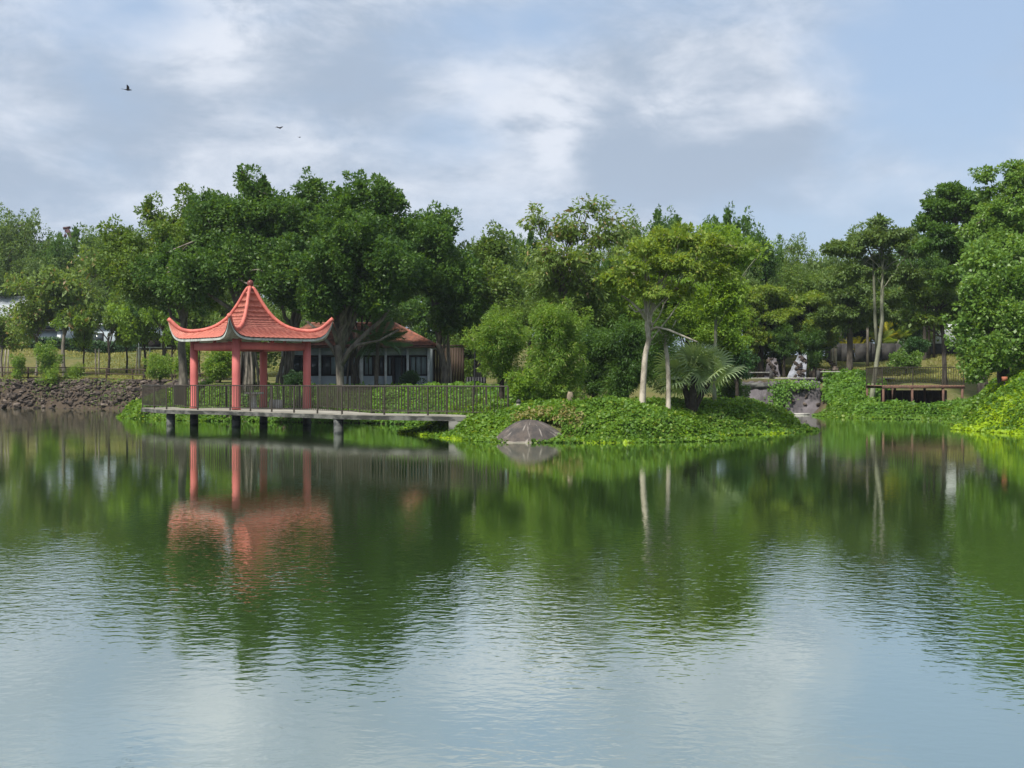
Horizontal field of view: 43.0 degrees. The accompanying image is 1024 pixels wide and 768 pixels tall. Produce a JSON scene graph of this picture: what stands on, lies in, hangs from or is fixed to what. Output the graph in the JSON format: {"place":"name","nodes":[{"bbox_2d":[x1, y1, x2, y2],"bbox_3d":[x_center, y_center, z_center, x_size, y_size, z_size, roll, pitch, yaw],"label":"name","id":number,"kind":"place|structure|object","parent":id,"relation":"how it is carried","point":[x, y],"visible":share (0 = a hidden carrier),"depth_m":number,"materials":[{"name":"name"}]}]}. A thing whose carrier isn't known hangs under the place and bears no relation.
{"place":"outdoors","nodes":[
{"label":"outdoors","id":0,"kind":"place"},
{"bbox_2d":[0,408,1023,767],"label":"water","id":1,"kind":"structure","parent":0,"point":[840,592],"depth_m":12.61,"materials":[{"name":"green liquid"}]},
{"bbox_2d":[0,340,1023,438],"bbox_3d":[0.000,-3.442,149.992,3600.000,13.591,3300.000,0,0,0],"label":"ground","id":2,"kind":"structure","parent":0,"point":[969,390],"depth_m":98.35,"materials":[{"name":"green plant"}]},
{"bbox_2d":[0,300,31,374],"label":"young tree","id":3,"kind":"object","parent":2,"relation":"on","point":[6,342],"visible":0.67,"depth_m":112.05,"materials":[{"name":"green plant"}]},
{"bbox_2d":[8,353,26,378],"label":"leafy shrub","id":4,"kind":"object","parent":2,"relation":"on","point":[18,366],"visible":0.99,"depth_m":102.80,"materials":[{"name":"green plant"}]},
{"bbox_2d":[0,213,43,279],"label":"tree","id":5,"kind":"object","parent":2,"relation":"on","point":[7,246],"visible":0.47,"depth_m":140.12,"materials":[{"name":"green plant"}]},
{"bbox_2d":[0,269,58,375],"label":"young tree","id":6,"kind":"object","parent":2,"relation":"on","point":[28,325],"visible":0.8,"depth_m":108.72,"materials":[{"name":"green plant"}]},
{"bbox_2d":[0,237,66,299],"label":"tree","id":7,"kind":"object","parent":2,"relation":"on","point":[34,266],"visible":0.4,"depth_m":137.26,"materials":[{"name":"green plant"}]},
{"bbox_2d":[0,296,75,337],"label":"metal roofed building","id":8,"kind":"structure","parent":2,"relation":"on","point":[48,331],"depth_m":132.95,"materials":[{"name":"white paint"}]},
{"bbox_2d":[6,207,80,263],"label":"tree","id":9,"kind":"object","parent":2,"relation":"on","point":[29,220],"visible":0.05,"depth_m":142.22,"materials":[{"name":"green plant"}]},
{"bbox_2d":[25,244,110,375],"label":"young tree","id":10,"kind":"object","parent":2,"relation":"on","point":[60,298],"visible":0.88,"depth_m":107.83,"materials":[{"name":"green plant"}]},
{"bbox_2d":[35,222,101,289],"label":"tree","id":11,"kind":"object","parent":2,"relation":"on","point":[55,248],"visible":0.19,"depth_m":138.74,"materials":[{"name":"green plant"}]},
{"bbox_2d":[49,310,101,375],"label":"young tree","id":12,"kind":"object","parent":2,"relation":"on","point":[83,341],"visible":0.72,"depth_m":108.38,"materials":[{"name":"green plant"}]},
{"bbox_2d":[22,336,177,353],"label":"hedge","id":13,"kind":"object","parent":2,"relation":"on","point":[102,346],"visible":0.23,"depth_m":126.49,"materials":[{"name":"green plant"}]},
{"bbox_2d":[82,274,122,304],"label":"tree","id":14,"kind":"object","parent":2,"relation":"on","point":[103,291],"visible":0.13,"depth_m":135.47,"materials":[{"name":"green plant"}]},
{"bbox_2d":[81,291,127,375],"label":"young tree","id":15,"kind":"object","parent":2,"relation":"on","point":[106,320],"visible":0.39,"depth_m":107.13,"materials":[{"name":"green plant"}]},
{"bbox_2d":[0,377,218,408],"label":"rubble bank","id":16,"kind":"structure","parent":2,"relation":"on","point":[13,386],"depth_m":99.57,"materials":[{"name":"grey stone"}]},
{"bbox_2d":[33,338,63,387],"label":"leafy shrub","id":17,"kind":"object","parent":16,"relation":"on","point":[49,363],"visible":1,"depth_m":101.41,"materials":[{"name":"green plant"}]},
{"bbox_2d":[0,373,216,407],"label":"weeds","id":18,"kind":"object","parent":16,"relation":"on","point":[87,384],"visible":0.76,"depth_m":99.32,"materials":[{"name":"green plant"}]},
{"bbox_2d":[0,367,226,379],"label":"rail fence","id":19,"kind":"object","parent":2,"relation":"on","point":[28,372],"visible":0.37,"depth_m":101.77,"materials":[{"name":"brown wood"}]},
{"bbox_2d":[73,224,155,308],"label":"tree","id":20,"kind":"object","parent":2,"relation":"on","point":[98,238],"visible":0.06,"depth_m":136.64,"materials":[{"name":"green plant"}]},
{"bbox_2d":[106,300,160,378],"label":"young tree","id":21,"kind":"object","parent":2,"relation":"on","point":[137,331],"visible":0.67,"depth_m":101.69,"materials":[{"name":"green plant"}]},
{"bbox_2d":[0,347,280,391],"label":"grass","id":22,"kind":"structure","parent":2,"relation":"on","point":[103,356],"depth_m":116.09,"materials":[{"name":"green plant"}]},
{"bbox_2d":[120,292,176,377],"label":"tree","id":23,"kind":"object","parent":2,"relation":"on","point":[136,314],"visible":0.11,"depth_m":101.30,"materials":[{"name":"green plant"}]},
{"bbox_2d":[138,306,179,379],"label":"young tree","id":24,"kind":"object","parent":2,"relation":"on","point":[152,317],"visible":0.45,"depth_m":99.76,"materials":[{"name":"green plant"}]},
{"bbox_2d":[142,352,175,386],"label":"leafy shrub","id":25,"kind":"object","parent":2,"relation":"on","point":[161,368],"visible":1,"depth_m":89.42,"materials":[{"name":"green plant"}]},
{"bbox_2d":[94,182,233,387],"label":"banyan tree","id":26,"kind":"object","parent":2,"relation":"on","point":[124,248],"visible":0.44,"depth_m":72.87,"materials":[{"name":"green plant"}]},
{"bbox_2d":[116,378,228,420],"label":"vines","id":27,"kind":"object","parent":2,"relation":"on","point":[132,408],"visible":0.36,"depth_m":72.61,"materials":[{"name":"green plant"}]},
{"bbox_2d":[177,307,224,378],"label":"young tree","id":28,"kind":"object","parent":2,"relation":"on","point":[198,321],"visible":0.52,"depth_m":96.97,"materials":[{"name":"green plant"}]},
{"bbox_2d":[200,351,231,382],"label":"leafy shrub","id":29,"kind":"object","parent":2,"relation":"on","point":[217,367],"visible":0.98,"depth_m":81.55,"materials":[{"name":"green plant"}]},
{"bbox_2d":[127,163,309,398],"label":"banyan tree","id":30,"kind":"object","parent":2,"relation":"on","point":[220,223],"visible":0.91,"depth_m":69.00,"materials":[{"name":"green plant"}]},
{"bbox_2d":[209,298,317,379],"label":"tree","id":31,"kind":"object","parent":2,"relation":"on","point":[279,316],"visible":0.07,"depth_m":91.94,"materials":[{"name":"green plant"}]},
{"bbox_2d":[245,166,335,383],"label":"banyan tree","id":32,"kind":"object","parent":2,"relation":"on","point":[311,195],"visible":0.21,"depth_m":71.26,"materials":[{"name":"green plant"}]},
{"bbox_2d":[141,407,469,433],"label":"jetty","id":33,"kind":"object","parent":2,"relation":"on","point":[338,417],"visible":0.47,"depth_m":55.01,"materials":[{"name":"concrete"}]},
{"bbox_2d":[167,280,333,409],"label":"pavilion","id":34,"kind":"structure","parent":33,"relation":"on","point":[250,322],"depth_m":61.62,"materials":[{"name":"red tile"}]},
{"bbox_2d":[142,385,508,414],"bbox_3d":[-9.921,0.670,55.768,24.037,1.242,2.206,0,0,41],"label":"railing","id":35,"kind":"object","parent":33,"relation":"on","point":[154,395],"visible":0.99,"depth_m":53.65,"materials":[{"name":"brown paint"}]},
{"bbox_2d":[173,385,486,413],"bbox_3d":[-8.389,0.663,58.611,21.894,1.242,4.190,0,0,44],"label":"railing","id":36,"kind":"object","parent":33,"relation":"on","point":[338,397],"visible":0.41,"depth_m":55.59,"materials":[{"name":"brown paint"}]},
{"bbox_2d":[156,379,511,424],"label":"vines","id":37,"kind":"object","parent":2,"relation":"on","point":[316,420],"visible":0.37,"depth_m":65.87,"materials":[{"name":"green plant"}]},
{"bbox_2d":[282,168,426,391],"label":"banyan tree","id":38,"kind":"object","parent":2,"relation":"on","point":[361,252],"visible":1,"depth_m":65.96,"materials":[{"name":"green plant"}]},
{"bbox_2d":[282,322,436,391],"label":"tiled house","id":39,"kind":"structure","parent":2,"relation":"on","point":[417,357],"depth_m":74.08,"materials":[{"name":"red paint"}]},
{"bbox_2d":[321,356,335,375],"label":"window","id":40,"kind":"structure","parent":39,"relation":"in","point":[328,366],"depth_m":74.12,"materials":[{"name":"grey glass"}]},
{"bbox_2d":[409,356,426,375],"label":"window","id":41,"kind":"structure","parent":39,"relation":"in","point":[418,363],"depth_m":74.12,"materials":[{"name":"grey glass"}]},
{"bbox_2d":[347,313,412,387],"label":"feather palm","id":42,"kind":"object","parent":2,"relation":"on","point":[387,331],"visible":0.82,"depth_m":68.89,"materials":[{"name":"green plant"}]},
{"bbox_2d":[346,251,433,384],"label":"banyan tree","id":43,"kind":"object","parent":2,"relation":"on","point":[355,374],"visible":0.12,"depth_m":70.27,"materials":[{"name":"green plant"}]},
{"bbox_2d":[398,294,457,344],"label":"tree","id":44,"kind":"object","parent":2,"relation":"on","point":[415,311],"visible":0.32,"depth_m":97.26,"materials":[{"name":"green plant"}]},
{"bbox_2d":[422,345,467,383],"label":"timber screen","id":45,"kind":"object","parent":2,"relation":"on","point":[437,367],"visible":0.36,"depth_m":77.98,"materials":[{"name":"brown wood"}]},
{"bbox_2d":[405,200,490,383],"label":"banyan tree","id":46,"kind":"object","parent":2,"relation":"on","point":[455,306],"visible":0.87,"depth_m":72.40,"materials":[{"name":"green plant"}]},
{"bbox_2d":[449,333,491,381],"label":"thicket","id":47,"kind":"object","parent":2,"relation":"on","point":[468,362],"visible":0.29,"depth_m":83.65,"materials":[{"name":"green plant"}]},
{"bbox_2d":[449,219,536,377],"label":"broadleaf tree","id":48,"kind":"object","parent":2,"relation":"on","point":[491,253],"visible":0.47,"depth_m":74.75,"materials":[{"name":"green plant"}]},
{"bbox_2d":[460,303,530,398],"bbox_3d":[-0.615,-0.988,53.011,3.151,4.740,2.823,0,0,-23],"label":"tree","id":49,"kind":"object","parent":2,"relation":"on","point":[499,341],"visible":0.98,"depth_m":52.60,"materials":[{"name":"green plant"}]},
{"bbox_2d":[502,367,536,400],"bbox_3d":[0.383,0.361,50.065,1.265,2.043,1.287,0,0,37],"label":"leafy shrub","id":50,"kind":"object","parent":2,"relation":"on","point":[522,387],"visible":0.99,"depth_m":49.84,"materials":[{"name":"green plant"}]},
{"bbox_2d":[494,420,561,442],"bbox_3d":[0.650,1.905,45.179,2.808,1.342,2.079,0,0,0],"label":"boulder","id":51,"kind":"object","parent":2,"relation":"on","point":[524,431],"visible":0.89,"depth_m":44.60,"materials":[{"name":"stone"}]},
{"bbox_2d":[505,225,554,273],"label":"tree","id":52,"kind":"object","parent":2,"relation":"on","point":[529,241],"visible":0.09,"depth_m":99.35,"materials":[{"name":"green plant"}]},
{"bbox_2d":[511,400,585,437],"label":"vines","id":53,"kind":"object","parent":2,"relation":"on","point":[541,413],"visible":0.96,"depth_m":46.10,"materials":[{"name":"green plant"}]},
{"bbox_2d":[484,267,617,372],"bbox_3d":[1.749,-2.353,62.509,6.639,6.860,3.821,0,0,0],"label":"broadleaf tree","id":54,"kind":"object","parent":2,"relation":"on","point":[579,303],"visible":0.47,"depth_m":61.63,"materials":[{"name":"green plant"}]},
{"bbox_2d":[524,296,594,400],"bbox_3d":[1.763,-1.061,51.054,2.869,4.830,2.769,0,0,-45],"label":"bamboo clump","id":55,"kind":"object","parent":2,"relation":"on","point":[553,358],"visible":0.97,"depth_m":50.61,"materials":[{"name":"green plant"}]},
{"bbox_2d":[515,192,639,303],"bbox_3d":[3.118,-3.924,61.449,6.005,10.275,3.940,0,0,0],"label":"broadleaf tree","id":56,"kind":"object","parent":2,"relation":"on","point":[561,277],"visible":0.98,"depth_m":61.54,"materials":[{"name":"green plant"}]},
{"bbox_2d":[398,422,783,442],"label":"vines","id":57,"kind":"object","parent":2,"relation":"on","point":[459,438],"visible":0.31,"depth_m":48.52,"materials":[{"name":"green plant"}]},
{"bbox_2d":[572,324,614,397],"bbox_3d":[3.554,-0.596,55.801,2.586,4.194,2.479,0,0,-42],"label":"bamboo clump","id":58,"kind":"object","parent":2,"relation":"on","point":[595,365],"visible":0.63,"depth_m":55.60,"materials":[{"name":"green plant"}]},
{"bbox_2d":[562,268,650,393],"bbox_3d":[4.487,-2.109,63.031,4.966,7.037,2.988,0,0,0],"label":"broadleaf tree","id":59,"kind":"object","parent":2,"relation":"on","point":[619,302],"visible":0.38,"depth_m":62.42,"materials":[{"name":"green plant"}]},
{"bbox_2d":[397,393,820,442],"bbox_3d":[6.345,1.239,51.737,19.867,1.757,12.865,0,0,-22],"label":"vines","id":60,"kind":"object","parent":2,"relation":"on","point":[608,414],"visible":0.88,"depth_m":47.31,"materials":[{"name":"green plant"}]},
{"bbox_2d":[586,214,643,280],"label":"tree","id":61,"kind":"object","parent":2,"relation":"on","point":[635,230],"visible":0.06,"depth_m":102.15,"materials":[{"name":"green plant"}]},
{"bbox_2d":[589,313,662,397],"bbox_3d":[4.813,-0.782,55.011,3.227,4.515,2.567,0,0,0],"label":"bamboo clump","id":62,"kind":"object","parent":2,"relation":"on","point":[623,376],"visible":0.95,"depth_m":54.67,"materials":[{"name":"green plant"}]},
{"bbox_2d":[619,204,684,277],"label":"tree","id":63,"kind":"object","parent":2,"relation":"on","point":[657,218],"visible":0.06,"depth_m":97.28,"materials":[{"name":"green plant"}]},
{"bbox_2d":[645,311,687,408],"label":"broken tree","id":64,"kind":"object","parent":2,"relation":"on","point":[664,337],"visible":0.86,"depth_m":50.93,"materials":[{"name":"green plant"}]},
{"bbox_2d":[592,219,760,402],"bbox_3d":[6.428,-2.496,50.075,6.697,7.910,3.480,0,0,0],"label":"umbrella tree","id":65,"kind":"object","parent":2,"relation":"on","point":[648,256],"visible":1,"depth_m":50.12,"materials":[{"name":"green plant"}]},
{"bbox_2d":[635,317,725,396],"bbox_3d":[7.267,-0.855,57.897,4.856,4.607,3.118,0,0,0],"label":"bamboo clump","id":66,"kind":"object","parent":2,"relation":"on","point":[653,349],"visible":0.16,"depth_m":57.65,"materials":[{"name":"green plant"}]},
{"bbox_2d":[635,273,753,357],"bbox_3d":[8.918,-2.316,64.092,5.940,7.663,3.255,0,0,0],"label":"broadleaf tree","id":67,"kind":"object","parent":2,"relation":"on","point":[729,339],"visible":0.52,"depth_m":63.50,"materials":[{"name":"green plant"}]},
{"bbox_2d":[654,339,746,414],"bbox_3d":[7.542,-0.106,52.227,3.963,3.521,3.249,0,0,0],"label":"fan palm","id":68,"kind":"object","parent":2,"relation":"on","point":[697,364],"visible":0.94,"depth_m":51.75,"materials":[{"name":"green plant"}]},
{"bbox_2d":[681,222,775,399],"bbox_3d":[8.888,-2.705,53.841,4.169,8.244,2.596,0,0,0],"label":"slim tree","id":69,"kind":"object","parent":2,"relation":"on","point":[714,308],"visible":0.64,"depth_m":53.74,"materials":[{"name":"green plant"}]},
{"bbox_2d":[711,374,750,398],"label":"dark shrub","id":70,"kind":"object","parent":2,"relation":"on","point":[725,391],"visible":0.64,"depth_m":75.54,"materials":[{"name":"green plant"}]},
{"bbox_2d":[711,329,759,397],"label":"dark shrub","id":71,"kind":"object","parent":2,"relation":"on","point":[740,358],"visible":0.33,"depth_m":73.64,"materials":[{"name":"green plant"}]},
{"bbox_2d":[694,201,783,285],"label":"tree","id":72,"kind":"object","parent":2,"relation":"on","point":[769,269],"visible":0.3,"depth_m":94.29,"materials":[{"name":"green plant"}]},
{"bbox_2d":[738,282,801,377],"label":"broadleaf tree","id":73,"kind":"object","parent":2,"relation":"on","point":[758,295],"visible":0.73,"depth_m":89.41,"materials":[{"name":"green plant"}]},
{"bbox_2d":[739,265,800,377],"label":"tree","id":74,"kind":"object","parent":2,"relation":"on","point":[753,282],"visible":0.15,"depth_m":91.31,"materials":[{"name":"green plant"}]},
{"bbox_2d":[742,381,820,414],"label":"weir wall","id":75,"kind":"structure","parent":2,"relation":"on","point":[808,403],"depth_m":82.67,"materials":[{"name":"grey concrete"}]},
{"bbox_2d":[764,378,836,409],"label":"vines","id":76,"kind":"object","parent":75,"relation":"on","point":[782,392],"visible":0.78,"depth_m":82.42,"materials":[{"name":"green plant"}]},
{"bbox_2d":[766,322,799,377],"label":"dark shrub","id":77,"kind":"object","parent":2,"relation":"on","point":[785,347],"visible":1,"depth_m":88.69,"materials":[{"name":"green plant"}]},
{"bbox_2d":[735,323,843,375],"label":"thicket","id":78,"kind":"object","parent":2,"relation":"on","point":[776,355],"visible":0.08,"depth_m":93.51,"materials":[{"name":"green plant"}]},
{"bbox_2d":[787,354,807,377],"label":"rockery","id":79,"kind":"object","parent":2,"relation":"on","point":[799,367],"visible":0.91,"depth_m":86.81,"materials":[{"name":"white stone"}]},
{"bbox_2d":[767,245,829,309],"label":"tree","id":80,"kind":"object","parent":2,"relation":"on","point":[791,262],"visible":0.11,"depth_m":98.86,"materials":[{"name":"green plant"}]},
{"bbox_2d":[771,261,831,355],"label":"tree","id":81,"kind":"object","parent":2,"relation":"on","point":[805,283],"visible":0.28,"depth_m":92.65,"materials":[{"name":"green plant"}]},
{"bbox_2d":[778,232,824,350],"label":"tree","id":82,"kind":"object","parent":2,"relation":"on","point":[794,248],"visible":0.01,"depth_m":109.33,"materials":[{"name":"green plant"}]},
{"bbox_2d":[773,289,840,377],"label":"broadleaf tree","id":83,"kind":"object","parent":2,"relation":"on","point":[813,301],"visible":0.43,"depth_m":90.46,"materials":[{"name":"green plant"}]},
{"bbox_2d":[795,323,828,377],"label":"dark shrub","id":84,"kind":"object","parent":2,"relation":"on","point":[814,341],"visible":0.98,"depth_m":88.74,"materials":[{"name":"green plant"}]},
{"bbox_2d":[790,225,871,339],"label":"tree","id":85,"kind":"object","parent":2,"relation":"on","point":[828,262],"visible":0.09,"depth_m":102.27,"materials":[{"name":"green plant"}]},
{"bbox_2d":[806,268,917,369],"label":"broadleaf tree","id":86,"kind":"object","parent":2,"relation":"on","point":[857,298],"visible":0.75,"depth_m":87.50,"materials":[{"name":"green plant"}]},
{"bbox_2d":[818,212,928,396],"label":"umbrella tree","id":87,"kind":"object","parent":2,"relation":"on","point":[882,237],"visible":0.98,"depth_m":78.74,"materials":[{"name":"green plant"}]},
{"bbox_2d":[752,353,1015,381],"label":"grass","id":88,"kind":"structure","parent":2,"relation":"on","point":[928,363],"depth_m":91.86,"materials":[{"name":"green plant"}]},
{"bbox_2d":[825,342,955,362],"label":"boundary wall","id":89,"kind":"structure","parent":2,"relation":"on","point":[860,351],"depth_m":102.89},
{"bbox_2d":[865,317,917,342],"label":"golden palm","id":90,"kind":"object","parent":2,"relation":"on","point":[888,334],"visible":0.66,"depth_m":105.05,"materials":[{"name":"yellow plant"}]},
{"bbox_2d":[821,368,979,417],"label":"vines","id":91,"kind":"object","parent":2,"relation":"on","point":[856,376],"visible":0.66,"depth_m":77.30,"materials":[{"name":"green plant"}]},
{"bbox_2d":[811,379,996,424],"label":"vines","id":92,"kind":"object","parent":2,"relation":"on","point":[831,410],"visible":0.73,"depth_m":71.96,"materials":[{"name":"green plant"}]},
{"bbox_2d":[886,347,923,373],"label":"round shrub","id":93,"kind":"object","parent":2,"relation":"on","point":[905,359],"visible":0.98,"depth_m":86.72,"materials":[{"name":"green plant"}]},
{"bbox_2d":[881,390,946,403],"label":"dark undercroft","id":94,"kind":"object","parent":2,"relation":"on","point":[932,396],"visible":0.35,"depth_m":77.47,"materials":[{"name":"black"}]},
{"bbox_2d":[898,335,930,355],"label":"dark shrub","id":95,"kind":"object","parent":2,"relation":"on","point":[911,344],"visible":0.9,"depth_m":95.51,"materials":[{"name":"green plant"}]},
{"bbox_2d":[865,385,964,402],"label":"timber deck","id":96,"kind":"structure","parent":2,"relation":"on","point":[924,387],"depth_m":74.00,"materials":[{"name":"wood"}]},
{"bbox_2d":[866,367,963,386],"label":"railing","id":97,"kind":"object","parent":96,"relation":"on","point":[875,373],"visible":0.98,"depth_m":74.09,"materials":[{"name":"brown paint"}]},
{"bbox_2d":[892,226,950,359],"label":"tree","id":98,"kind":"object","parent":2,"relation":"on","point":[932,261],"visible":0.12,"depth_m":98.19,"materials":[{"name":"green plant"}]},
{"bbox_2d":[897,269,964,384],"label":"broadleaf tree","id":99,"kind":"object","parent":2,"relation":"on","point":[923,295],"visible":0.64,"depth_m":79.68,"materials":[{"name":"green plant"}]},
{"bbox_2d":[907,180,988,393],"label":"broadleaf tree","id":100,"kind":"object","parent":2,"relation":"on","point":[953,202],"visible":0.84,"depth_m":75.22,"materials":[{"name":"green plant"}]},
{"bbox_2d":[938,232,1023,385],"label":"broadleaf tree","id":101,"kind":"object","parent":2,"relation":"on","point":[991,298],"visible":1,"depth_m":58.18,"materials":[{"name":"green plant"}]},
{"bbox_2d":[951,361,1023,433],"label":"vines","id":102,"kind":"object","parent":2,"relation":"on","point":[980,428],"visible":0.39,"depth_m":54.12,"materials":[{"name":"green plant"}]},
{"bbox_2d":[952,159,1023,305],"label":"broadleaf tree","id":103,"kind":"object","parent":2,"relation":"on","point":[1002,211],"visible":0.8,"depth_m":66.41,"materials":[{"name":"green plant"}]},
{"bbox_2d":[956,366,1023,431],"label":"vines","id":104,"kind":"object","parent":2,"relation":"on","point":[1010,386],"visible":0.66,"depth_m":54.78,"materials":[{"name":"green plant"}]},
{"bbox_2d":[0,0,1023,356],"label":"sky","id":105,"kind":"structure","parent":0,"point":[821,118],"materials":[{"name":"blue"}]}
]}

